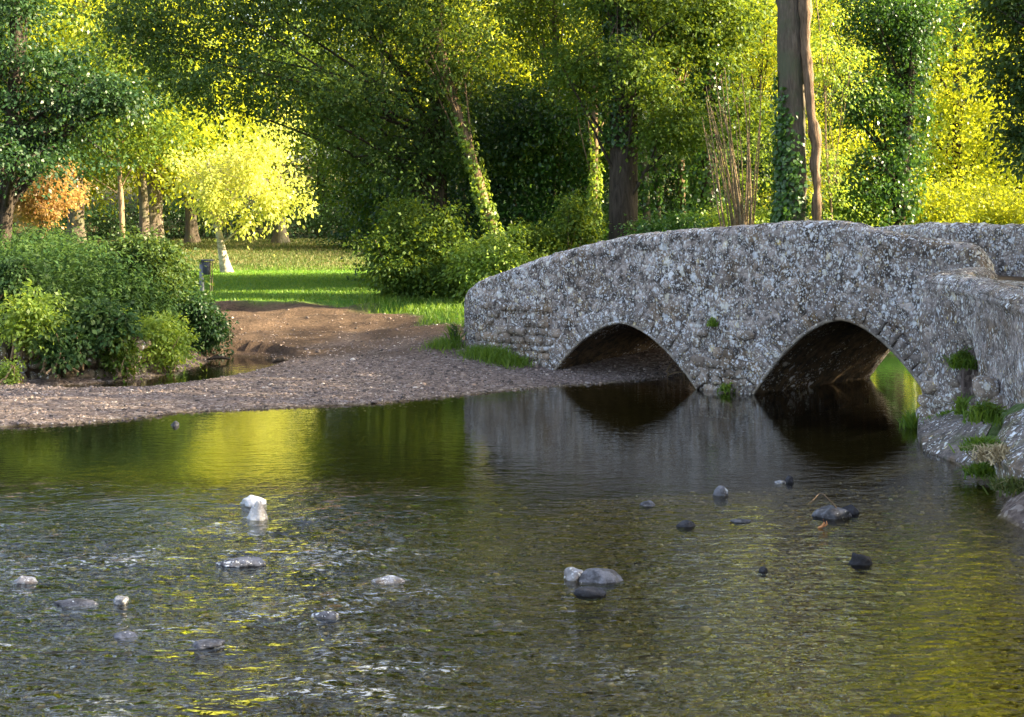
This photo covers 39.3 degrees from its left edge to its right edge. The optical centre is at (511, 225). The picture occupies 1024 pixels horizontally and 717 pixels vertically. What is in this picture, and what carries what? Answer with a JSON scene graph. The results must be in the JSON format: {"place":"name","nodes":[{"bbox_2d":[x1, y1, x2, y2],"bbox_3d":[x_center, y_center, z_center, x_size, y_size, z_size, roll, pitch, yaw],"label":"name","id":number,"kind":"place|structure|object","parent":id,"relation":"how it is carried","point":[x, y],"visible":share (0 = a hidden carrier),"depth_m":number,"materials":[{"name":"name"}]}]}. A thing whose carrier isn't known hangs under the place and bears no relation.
{"place":"outdoors","nodes":[
{"label":"outdoors","id":0,"kind":"place"},
{"bbox_2d":[171,237,365,270],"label":"bank grass","id":1,"kind":"structure","parent":0,"point":[298,254],"depth_m":66.08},
{"bbox_2d":[0,160,1023,716],"bbox_3d":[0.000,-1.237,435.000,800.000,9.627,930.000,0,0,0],"label":"ground","id":2,"kind":"structure","parent":0,"point":[524,452],"depth_m":15.59,"materials":[{"name":"gravel"}]},
{"bbox_2d":[0,357,26,384],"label":"shrub","id":3,"kind":"object","parent":2,"relation":"on","point":[11,374],"visible":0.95,"depth_m":25.80,"materials":[{"name":"green plant"}]},
{"bbox_2d":[0,240,70,326],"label":"shrub","id":4,"kind":"object","parent":2,"relation":"on","point":[13,275],"visible":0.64,"depth_m":27.36,"materials":[{"name":"green plant"}]},
{"bbox_2d":[13,151,97,237],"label":"tree","id":5,"kind":"object","parent":2,"relation":"on","point":[33,210],"visible":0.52,"depth_m":54.22,"materials":[{"name":"orange plant"}]},
{"bbox_2d":[0,0,123,238],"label":"woodland tree","id":6,"kind":"object","parent":2,"relation":"on","point":[48,71],"visible":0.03,"depth_m":71.69,"materials":[{"name":"green plant"}]},
{"bbox_2d":[0,333,167,379],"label":"bank","id":7,"kind":"object","parent":2,"relation":"on","point":[30,372],"visible":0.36,"depth_m":26.91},
{"bbox_2d":[0,279,78,365],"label":"shrub","id":8,"kind":"object","parent":7,"relation":"on","point":[29,317],"visible":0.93,"depth_m":26.35,"materials":[{"name":"green plant"}]},
{"bbox_2d":[25,312,102,377],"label":"shrub","id":9,"kind":"object","parent":7,"relation":"on","point":[66,355],"visible":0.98,"depth_m":26.33,"materials":[{"name":"green plant"}]},
{"bbox_2d":[53,292,147,364],"bbox_3d":[-7.968,2.159,27.315,2.025,1.848,1.870,0,0,0],"label":"shrub","id":10,"kind":"object","parent":7,"relation":"on","point":[109,322],"visible":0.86,"depth_m":27.01,"materials":[{"name":"green plant"}]},
{"bbox_2d":[93,330,145,382],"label":"shrub","id":11,"kind":"object","parent":7,"relation":"on","point":[121,362],"visible":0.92,"depth_m":27.08,"materials":[{"name":"green plant"}]},
{"bbox_2d":[0,0,179,253],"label":"tree","id":12,"kind":"object","parent":2,"relation":"on","point":[22,143],"visible":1,"depth_m":32.60,"materials":[{"name":"green plant"}]},
{"bbox_2d":[0,218,188,354],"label":"shrub","id":13,"kind":"object","parent":2,"relation":"on","point":[80,274],"visible":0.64,"depth_m":29.63,"materials":[{"name":"green plant"}]},
{"bbox_2d":[0,0,236,245],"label":"woodland tree","id":14,"kind":"object","parent":2,"relation":"on","point":[79,221],"visible":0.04,"depth_m":70.92,"materials":[{"name":"green plant"}]},
{"bbox_2d":[32,0,227,241],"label":"tree","id":15,"kind":"object","parent":2,"relation":"on","point":[132,144],"visible":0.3,"depth_m":61.22,"materials":[{"name":"green plant"}]},
{"bbox_2d":[86,223,190,290],"bbox_3d":[-8.189,0.905,31.582,2.158,1.947,1.895,0,0,14],"label":"shrub","id":16,"kind":"object","parent":2,"relation":"on","point":[160,256],"visible":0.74,"depth_m":31.23,"materials":[{"name":"teal plant"}]},
{"bbox_2d":[63,0,244,239],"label":"tree","id":17,"kind":"object","parent":2,"relation":"on","point":[143,210],"visible":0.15,"depth_m":65.53,"materials":[{"name":"green plant"}]},
{"bbox_2d":[102,237,213,319],"bbox_3d":[-8.049,1.682,32.482,2.656,2.930,2.404,0,0,44],"label":"shrub","id":18,"kind":"object","parent":2,"relation":"on","point":[187,267],"visible":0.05,"depth_m":32.35,"materials":[{"name":"teal plant"}]},
{"bbox_2d":[3,0,314,240],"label":"woodland tree","id":19,"kind":"object","parent":2,"relation":"on","point":[156,190],"visible":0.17,"depth_m":66.53,"materials":[{"name":"yellow plant"}]},
{"bbox_2d":[115,304,206,374],"bbox_3d":[-7.098,2.498,28.617,2.017,1.938,1.793,0,0,0],"label":"shrub","id":20,"kind":"object","parent":2,"relation":"on","point":[161,335],"visible":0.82,"depth_m":28.38,"materials":[{"name":"green plant"}]},
{"bbox_2d":[82,0,258,232],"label":"woodland tree","id":21,"kind":"object","parent":2,"relation":"on","point":[136,167],"visible":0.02,"depth_m":88.85,"materials":[{"name":"green plant"}]},
{"bbox_2d":[106,26,284,243],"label":"tree","id":22,"kind":"object","parent":2,"relation":"on","point":[191,228],"visible":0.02,"depth_m":73.72,"materials":[{"name":"green plant"}]},
{"bbox_2d":[92,0,304,236],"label":"woodland tree","id":23,"kind":"object","parent":2,"relation":"on","point":[203,109],"visible":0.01,"depth_m":85.31,"materials":[{"name":"green plant"}]},
{"bbox_2d":[164,280,238,357],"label":"shrub","id":24,"kind":"object","parent":2,"relation":"on","point":[207,322],"visible":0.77,"depth_m":31.71,"materials":[{"name":"green plant"}]},
{"bbox_2d":[199,259,213,291],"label":"notice board","id":25,"kind":"object","parent":2,"relation":"on","point":[205,267],"visible":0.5,"depth_m":42.94,"materials":[{"name":"grey wood"}]},
{"bbox_2d":[158,96,322,272],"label":"tree","id":26,"kind":"object","parent":2,"relation":"on","point":[269,200],"visible":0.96,"depth_m":56.55,"materials":[{"name":"yellow plant"}]},
{"bbox_2d":[30,181,474,240],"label":"hedge","id":27,"kind":"object","parent":2,"relation":"on","point":[170,235],"visible":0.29,"depth_m":78.77,"materials":[{"name":"green plant"}]},
{"bbox_2d":[191,11,347,243],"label":"tree","id":28,"kind":"object","parent":2,"relation":"on","point":[279,236],"visible":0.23,"depth_m":73.44,"materials":[{"name":"green plant"}]},
{"bbox_2d":[76,0,538,288],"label":"tree","id":29,"kind":"object","parent":2,"relation":"on","point":[432,118],"visible":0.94,"depth_m":43.02,"materials":[{"name":"green plant"}]},
{"bbox_2d":[238,0,398,235],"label":"woodland tree","id":30,"kind":"object","parent":2,"relation":"on","point":[322,146],"visible":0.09,"depth_m":85.52,"materials":[{"name":"green plant"}]},
{"bbox_2d":[184,265,462,325],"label":"lawn grass","id":31,"kind":"structure","parent":2,"relation":"on","point":[259,281],"depth_m":45.85,"materials":[{"name":"plant"}]},
{"bbox_2d":[0,307,688,434],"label":"gravel","id":32,"kind":"structure","parent":2,"relation":"on","point":[289,389],"depth_m":25.82,"materials":[{"name":"gravel"}]},
{"bbox_2d":[283,123,416,248],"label":"thicket","id":33,"kind":"object","parent":2,"relation":"on","point":[323,229],"visible":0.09,"depth_m":69.64,"materials":[{"name":"green plant"}]},
{"bbox_2d":[280,34,461,277],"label":"tree","id":34,"kind":"object","parent":2,"relation":"on","point":[337,169],"visible":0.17,"depth_m":50.10,"materials":[{"name":"green plant"}]},
{"bbox_2d":[254,0,506,158],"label":"woodland tree","id":35,"kind":"object","parent":2,"relation":"on","point":[315,37],"depth_m":96.97,"materials":[{"name":"green plant"}]},
{"bbox_2d":[356,293,464,325],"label":"rough grass","id":36,"kind":"structure","parent":2,"relation":"on","point":[422,306],"depth_m":36.48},
{"bbox_2d":[334,191,488,303],"bbox_3d":[-2.708,0.929,38.946,4.303,3.798,4.390,0,0,0],"label":"shrub","id":37,"kind":"object","parent":2,"relation":"on","point":[404,265],"visible":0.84,"depth_m":38.21,"materials":[{"name":"green plant"}]},
{"bbox_2d":[296,0,534,202],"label":"woodland tree","id":38,"kind":"object","parent":2,"relation":"on","point":[370,56],"visible":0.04,"depth_m":81.71,"materials":[{"name":"green plant"}]},
{"bbox_2d":[310,95,521,280],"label":"thicket","id":39,"kind":"object","parent":2,"relation":"on","point":[365,206],"visible":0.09,"depth_m":49.55,"materials":[{"name":"green plant"}]},
{"bbox_2d":[410,334,468,355],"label":"grass tuft","id":40,"kind":"object","parent":2,"relation":"on","point":[441,343],"visible":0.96,"depth_m":30.04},
{"bbox_2d":[367,0,540,240],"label":"tree","id":41,"kind":"object","parent":2,"relation":"on","point":[483,205],"visible":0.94,"depth_m":42.86,"materials":[{"name":"green plant"}]},
{"bbox_2d":[441,321,466,342],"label":"grass tuft","id":42,"kind":"object","parent":2,"relation":"on","point":[453,334],"visible":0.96,"depth_m":30.20,"materials":[{"name":"green plant"}]},
{"bbox_2d":[338,69,598,250],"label":"tree","id":43,"kind":"object","parent":2,"relation":"on","point":[502,132],"visible":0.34,"depth_m":45.38,"materials":[{"name":"green plant"}]},
{"bbox_2d":[451,344,489,364],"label":"grass tuft","id":44,"kind":"object","parent":2,"relation":"on","point":[474,352],"visible":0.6,"depth_m":29.38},
{"bbox_2d":[344,0,607,196],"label":"woodland tree","id":45,"kind":"object","parent":2,"relation":"on","point":[523,66],"visible":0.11,"depth_m":81.52,"materials":[{"name":"green plant"}]},
{"bbox_2d":[430,221,553,300],"bbox_3d":[-0.505,1.138,37.274,3.429,2.561,3.034,0,0,0],"label":"shrub","id":46,"kind":"object","parent":2,"relation":"on","point":[485,259],"visible":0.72,"depth_m":36.82,"materials":[{"name":"green plant"}]},
{"bbox_2d":[466,342,528,365],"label":"grass tuft","id":47,"kind":"object","parent":2,"relation":"on","point":[493,353],"visible":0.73,"depth_m":28.96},
{"bbox_2d":[484,351,538,369],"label":"grass tuft","id":48,"kind":"object","parent":2,"relation":"on","point":[520,362],"visible":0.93,"depth_m":28.66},
{"bbox_2d":[0,461,1023,716],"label":"river bed pebbles","id":49,"kind":"object","parent":2,"relation":"on","point":[710,683],"visible":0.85,"depth_m":12.09,"materials":[{"name":"gravel"}]},
{"bbox_2d":[448,0,609,211],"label":"tree","id":50,"kind":"object","parent":2,"relation":"on","point":[522,12],"visible":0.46,"depth_m":46.80,"materials":[{"name":"green plant"}]},
{"bbox_2d":[450,66,642,246],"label":"tree","id":51,"kind":"object","parent":2,"relation":"on","point":[572,132],"visible":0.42,"depth_m":45.32,"materials":[{"name":"green plant"}]},
{"bbox_2d":[498,179,610,265],"bbox_3d":[1.296,0.422,38.288,2.785,3.379,3.517,0,0,30],"label":"shrub","id":52,"kind":"object","parent":2,"relation":"on","point":[569,228],"visible":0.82,"depth_m":38.05,"materials":[{"name":"green plant"}]},
{"bbox_2d":[463,86,698,249],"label":"thicket","id":53,"kind":"object","parent":2,"relation":"on","point":[605,189],"visible":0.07,"depth_m":46.31,"materials":[{"name":"green plant"}]},
{"bbox_2d":[475,0,689,190],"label":"woodland tree","id":54,"kind":"object","parent":2,"relation":"on","point":[571,42],"visible":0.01,"depth_m":84.79,"materials":[{"name":"green plant"}]},
{"bbox_2d":[515,22,672,244],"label":"tree","id":55,"kind":"object","parent":2,"relation":"on","point":[595,183],"visible":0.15,"depth_m":42.97,"materials":[{"name":"green plant"}]},
{"bbox_2d":[505,0,747,239],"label":"tree","id":56,"kind":"object","parent":2,"relation":"on","point":[624,76],"visible":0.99,"depth_m":39.41,"materials":[{"name":"green plant"}]},
{"bbox_2d":[548,0,731,223],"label":"tree","id":57,"kind":"object","parent":2,"relation":"on","point":[644,198],"visible":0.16,"depth_m":43.85,"materials":[{"name":"green plant"}]},
{"bbox_2d":[542,13,772,202],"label":"woodland tree","id":58,"kind":"object","parent":2,"relation":"on","point":[663,77],"visible":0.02,"depth_m":81.83,"materials":[{"name":"green plant"}]},
{"bbox_2d":[563,0,763,217],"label":"tree","id":59,"kind":"object","parent":2,"relation":"on","point":[656,195],"visible":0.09,"depth_m":44.88,"materials":[{"name":"green plant"}]},
{"bbox_2d":[611,200,718,237],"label":"shrub","id":60,"kind":"object","parent":2,"relation":"on","point":[674,221],"visible":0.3,"depth_m":37.65,"materials":[{"name":"green plant"}]},
{"bbox_2d":[566,75,773,231],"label":"thicket","id":61,"kind":"object","parent":2,"relation":"on","point":[666,193],"visible":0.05,"depth_m":49.65,"materials":[{"name":"green plant"}]},
{"bbox_2d":[602,0,772,216],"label":"tree","id":62,"kind":"object","parent":2,"relation":"on","point":[680,186],"visible":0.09,"depth_m":45.87,"materials":[{"name":"green plant"}]},
{"bbox_2d":[649,0,777,224],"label":"tree","id":63,"kind":"object","parent":2,"relation":"on","point":[705,58],"visible":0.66,"depth_m":43.67,"materials":[{"name":"green plant"}]},
{"bbox_2d":[695,67,776,227],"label":"bare stems","id":64,"kind":"object","parent":2,"relation":"on","point":[742,215],"visible":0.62,"depth_m":37.22,"materials":[{"name":"brown plant"}]},
{"bbox_2d":[464,220,1023,422],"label":"stone bridge","id":65,"kind":"structure","parent":2,"relation":"on","point":[788,305],"depth_m":25.67,"materials":[{"name":"stone"}]},
{"bbox_2d":[650,83,844,219],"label":"thicket","id":66,"kind":"object","parent":2,"relation":"on","point":[763,173],"visible":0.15,"depth_m":50.59,"materials":[{"name":"green plant"}]},
{"bbox_2d":[662,1,834,218],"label":"woodland tree","id":67,"kind":"object","parent":2,"relation":"on","point":[745,79],"visible":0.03,"depth_m":87.25,"materials":[{"name":"green plant"}]},
{"bbox_2d":[694,194,808,226],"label":"shrub","id":68,"kind":"object","parent":2,"relation":"on","point":[762,215],"visible":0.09,"depth_m":38.48,"materials":[{"name":"green plant"}]},
{"bbox_2d":[667,0,856,218],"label":"tree","id":69,"kind":"object","parent":2,"relation":"on","point":[767,74],"visible":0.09,"depth_m":67.58,"materials":[{"name":"green plant"}]},
{"bbox_2d":[769,0,821,222],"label":"tree","id":70,"kind":"object","parent":2,"relation":"on","point":[795,89],"visible":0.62,"depth_m":35.66,"materials":[{"name":"brown plant"}]},
{"bbox_2d":[773,0,892,226],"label":"tree","id":71,"kind":"object","parent":2,"relation":"on","point":[836,81],"visible":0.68,"depth_m":36.93,"materials":[{"name":"yellow plant"}]},
{"bbox_2d":[747,0,944,217],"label":"tree","id":72,"kind":"object","parent":2,"relation":"on","point":[844,135],"visible":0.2,"depth_m":64.47,"materials":[{"name":"yellow plant"}]},
{"bbox_2d":[750,1,961,193],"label":"woodland tree","id":73,"kind":"object","parent":2,"relation":"on","point":[837,91],"visible":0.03,"depth_m":83.83,"materials":[{"name":"green plant"}]},
{"bbox_2d":[806,168,907,226],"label":"shrub","id":74,"kind":"object","parent":2,"relation":"on","point":[862,218],"visible":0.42,"depth_m":39.03,"materials":[{"name":"green plant"}]},
{"bbox_2d":[764,0,1013,196],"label":"woodland tree","id":75,"kind":"object","parent":2,"relation":"on","point":[943,70],"visible":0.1,"depth_m":70.86,"materials":[{"name":"green plant"}]},
{"bbox_2d":[806,0,1002,226],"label":"tree","id":76,"kind":"object","parent":2,"relation":"on","point":[903,30],"visible":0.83,"depth_m":38.60,"materials":[{"name":"green plant"}]},
{"bbox_2d":[812,0,1023,223],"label":"tree","id":77,"kind":"object","parent":2,"relation":"on","point":[956,131],"visible":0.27,"depth_m":47.25,"materials":[{"name":"yellow plant"}]},
{"bbox_2d":[878,159,1008,224],"bbox_3d":[11.951,0.062,40.487,3.848,4.066,3.710,0,0,-36],"label":"shrub","id":78,"kind":"object","parent":2,"relation":"on","point":[947,208],"visible":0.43,"depth_m":39.94,"materials":[{"name":"yellow plant"}]},
{"bbox_2d":[917,410,991,467],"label":"apron slab","id":79,"kind":"structure","parent":2,"relation":"on","point":[935,432],"depth_m":18.65,"materials":[{"name":"stone"}]},
{"bbox_2d":[949,390,974,414],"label":"grass tuft","id":80,"kind":"object","parent":79,"relation":"on","point":[959,402],"visible":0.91,"depth_m":19.17,"materials":[{"name":"green plant"}]},
{"bbox_2d":[943,431,1005,452],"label":"grass tuft","id":81,"kind":"object","parent":79,"relation":"on","point":[984,440],"visible":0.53,"depth_m":16.76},
{"bbox_2d":[909,0,1023,220],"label":"tree","id":82,"kind":"object","parent":2,"relation":"on","point":[975,40],"visible":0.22,"depth_m":48.10,"materials":[{"name":"yellow plant"}]},
{"bbox_2d":[916,267,1023,417],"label":"wing wall","id":83,"kind":"structure","parent":2,"relation":"on","point":[980,310],"depth_m":20.05,"materials":[{"name":"stone"}]},
{"bbox_2d":[925,346,977,370],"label":"grass tuft","id":84,"kind":"object","parent":83,"relation":"attached to","point":[962,359],"visible":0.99,"depth_m":19.91,"materials":[{"name":"green plant"}]},
{"bbox_2d":[926,23,1023,212],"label":"woodland tree","id":85,"kind":"object","parent":2,"relation":"on","point":[980,127],"visible":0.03,"depth_m":74.11,"materials":[{"name":"green plant"}]},
{"bbox_2d":[941,442,1016,470],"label":"dry grass","id":86,"kind":"structure","parent":2,"relation":"on","point":[995,453],"depth_m":16.13,"materials":[{"name":"plant"}]},
{"bbox_2d":[943,0,1023,200],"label":"tree","id":87,"kind":"object","parent":2,"relation":"on","point":[1009,12],"visible":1,"depth_m":20.93,"materials":[{"name":"green plant"}]},
{"bbox_2d":[961,399,1009,426],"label":"grass tuft","id":88,"kind":"object","parent":2,"relation":"on","point":[986,412],"visible":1,"depth_m":17.51,"materials":[{"name":"green plant"}]},
{"bbox_2d":[953,170,1023,224],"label":"shrub","id":89,"kind":"object","parent":2,"relation":"on","point":[1010,215],"visible":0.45,"depth_m":40.74,"materials":[{"name":"yellow plant"}]},
{"bbox_2d":[969,474,1023,496],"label":"grass","id":90,"kind":"structure","parent":2,"relation":"on","point":[1011,485],"depth_m":15.13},
{"bbox_2d":[993,408,1023,492],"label":"bank boulder","id":91,"kind":"object","parent":2,"relation":"on","point":[1011,432],"visible":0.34,"depth_m":16.30,"materials":[{"name":"stone"}]},
{"bbox_2d":[0,355,1023,716],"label":"river water","id":92,"kind":"structure","parent":0,"point":[896,371],"depth_m":13.13,"materials":[{"name":"liquid"}]},
{"bbox_2d":[13,575,37,588],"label":"river rock","id":93,"kind":"object","parent":92,"relation":"on","point":[22,581],"visible":0.93,"depth_m":11.84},
{"bbox_2d":[52,598,98,612],"bbox_3d":[-3.405,2.952,11.159,0.375,0.094,0.247,0,0,-1],"label":"river rock","id":94,"kind":"object","parent":92,"relation":"on","point":[74,603],"visible":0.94,"depth_m":11.12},
{"bbox_2d":[113,631,140,641],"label":"river rock","id":95,"kind":"object","parent":92,"relation":"on","point":[126,635],"visible":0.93,"depth_m":10.28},
{"bbox_2d":[189,638,225,651],"bbox_3d":[-2.146,2.951,10.091,0.256,0.078,0.169,0,0,-13],"label":"river rock","id":96,"kind":"object","parent":92,"relation":"on","point":[208,645],"visible":0.99,"depth_m":10.04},
{"bbox_2d":[215,556,265,569],"bbox_3d":[-2.370,2.950,12.523,0.394,0.093,0.288,0,0,-26],"label":"river rock","id":97,"kind":"object","parent":92,"relation":"on","point":[243,562],"visible":0.99,"depth_m":12.47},
{"bbox_2d":[240,495,266,511],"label":"river rock","id":98,"kind":"object","parent":92,"relation":"on","point":[248,502],"visible":0.74,"depth_m":15.16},
{"bbox_2d":[247,500,268,539],"bbox_3d":[-2.566,2.974,14.485,0.226,0.404,0.185,0,0,-10],"label":"river rock","id":99,"kind":"object","parent":92,"relation":"in","point":[258,513],"visible":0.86,"depth_m":14.44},
{"bbox_2d":[311,611,342,623],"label":"river rock","id":100,"kind":"object","parent":92,"relation":"on","point":[326,617],"visible":0.99,"depth_m":10.79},
{"bbox_2d":[371,575,404,585],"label":"river rock","id":101,"kind":"object","parent":92,"relation":"on","point":[388,579],"visible":0.95,"depth_m":11.86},
{"bbox_2d":[563,567,582,588],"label":"river rock","id":102,"kind":"object","parent":92,"relation":"on","point":[572,575],"visible":0.94,"depth_m":11.97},
{"bbox_2d":[574,586,605,600],"bbox_3d":[0.634,2.955,11.502,0.233,0.112,0.214,0,0,-37],"label":"river rock","id":103,"kind":"object","parent":92,"relation":"on","point":[584,593],"visible":0.96,"depth_m":11.46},
{"bbox_2d":[578,568,623,591],"bbox_3d":[0.741,2.955,11.980,0.395,0.190,0.284,0,0,4],"label":"river rock","id":104,"kind":"object","parent":92,"relation":"on","point":[605,577],"visible":0.88,"depth_m":11.90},
{"bbox_2d":[676,520,695,532],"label":"river rock","id":105,"kind":"object","parent":92,"relation":"on","point":[684,526],"visible":0.98,"depth_m":14.07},
{"bbox_2d":[712,485,727,506],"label":"river rock","id":106,"kind":"object","parent":92,"relation":"on","point":[720,494],"visible":1,"depth_m":15.70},
{"bbox_2d":[812,505,851,526],"bbox_3d":[3.255,2.955,14.588,0.408,0.207,0.299,0,0,-3],"label":"river rock","id":107,"kind":"object","parent":92,"relation":"in","point":[832,515],"visible":0.97,"depth_m":14.49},
{"bbox_2d":[848,553,872,573],"bbox_3d":[3.046,2.957,12.564,0.179,0.194,0.192,0,0,-31],"label":"river rock","id":108,"kind":"object","parent":92,"relation":"on","point":[860,563],"visible":0.98,"depth_m":12.50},
{"bbox_2d":[887,408,918,429],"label":"grass tuft","id":109,"kind":"object","parent":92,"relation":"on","point":[911,420],"visible":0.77,"depth_m":21.04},
{"bbox_2d":[954,460,996,480],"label":"grass tuft","id":110,"kind":"object","parent":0,"point":[981,470],"visible":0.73,"depth_m":16.52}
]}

